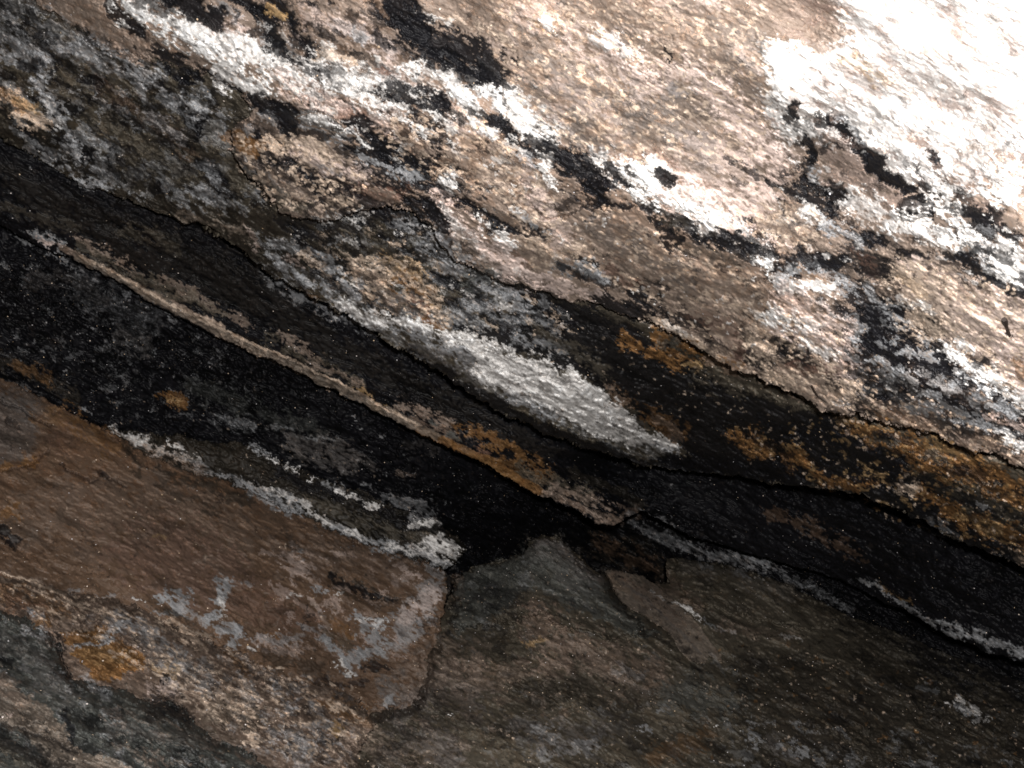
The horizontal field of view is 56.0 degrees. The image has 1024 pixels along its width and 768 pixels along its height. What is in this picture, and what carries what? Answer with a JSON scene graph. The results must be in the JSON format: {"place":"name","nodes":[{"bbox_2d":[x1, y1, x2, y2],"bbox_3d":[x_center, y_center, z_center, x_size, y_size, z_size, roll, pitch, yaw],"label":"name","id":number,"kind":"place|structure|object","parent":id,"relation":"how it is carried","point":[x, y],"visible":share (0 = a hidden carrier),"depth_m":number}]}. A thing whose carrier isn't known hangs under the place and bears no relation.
{"place":"outdoors","nodes":[
{"label":"outdoors","id":0,"kind":"place"},
{"bbox_2d":[0,225,1023,681],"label":"cave wall","id":1,"kind":"structure","parent":0,"point":[90,345],"depth_m":1.87},
{"bbox_2d":[1002,317,1010,336],"bbox_3d":[0.371,-0.043,0.724,0.004,0.011,0.022,-7,-14,32],"label":"twig","id":2,"kind":"object","parent":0,"point":[1004,321],"visible":1,"depth_m":0.72},
{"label":"rock face","id":3,"kind":"structure","parent":0,"visible":0},
{"bbox_2d":[0,610,267,767],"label":"boulder","id":4,"kind":"object","parent":3,"relation":"on","point":[53,714],"visible":1,"depth_m":1.02},
{"bbox_2d":[0,576,375,767],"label":"boulder","id":5,"kind":"object","parent":3,"relation":"on","point":[266,716],"visible":0.57,"depth_m":1.22},
{"bbox_2d":[0,0,1023,567],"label":"rock ledge","id":6,"kind":"object","parent":3,"relation":"on","point":[84,110],"visible":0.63,"depth_m":1.30},
{"bbox_2d":[32,0,1023,467],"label":"rock ceiling bed","id":7,"kind":"object","parent":6,"relation":"on","point":[732,182],"visible":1,"depth_m":0.88},
{"bbox_2d":[297,113,345,132],"bbox_3d":[-0.209,-0.284,1.048,0.048,0.050,0.102,10,-15,-39],"label":"crust scale","id":8,"kind":"object","parent":7,"relation":"on","point":[323,121],"visible":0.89,"depth_m":1.01},
{"bbox_2d":[811,385,826,401],"bbox_3d":[0.334,0.011,1.055,0.022,0.018,0.007,7,-14,-29],"label":"twig","id":9,"kind":"object","parent":7,"relation":"on","point":[813,389],"visible":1,"depth_m":1.06},
{"bbox_2d":[894,193,936,222],"bbox_3d":[0.303,-0.133,0.722,0.025,0.032,0.070,0,-12,0],"label":"rock scab","id":10,"kind":"object","parent":7,"relation":"on","point":[912,208],"visible":1,"depth_m":0.71},
{"bbox_2d":[0,138,1023,661],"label":"rock ledge","id":11,"kind":"object","parent":3,"relation":"on","point":[196,274],"visible":0.52,"depth_m":1.67},
{"bbox_2d":[357,534,1023,767],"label":"boulder","id":12,"kind":"object","parent":3,"relation":"on","point":[551,652],"visible":0.91,"depth_m":1.59},
{"bbox_2d":[0,378,448,715],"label":"boulder","id":13,"kind":"object","parent":12,"relation":"on","point":[86,507],"visible":0.76,"depth_m":1.54},
{"bbox_2d":[105,427,466,569],"bbox_3d":[-0.440,0.260,1.812,0.747,0.336,0.203,3,-12,-15],"label":"rock slab","id":14,"kind":"object","parent":13,"relation":"on","point":[364,517],"visible":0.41,"depth_m":1.76},
{"bbox_2d":[604,569,721,663],"bbox_3d":[0.261,0.431,1.809,0.172,0.166,0.284,4,-13,-18],"label":"rock flake","id":15,"kind":"object","parent":12,"relation":"on","point":[650,601],"visible":1,"depth_m":1.80}
]}

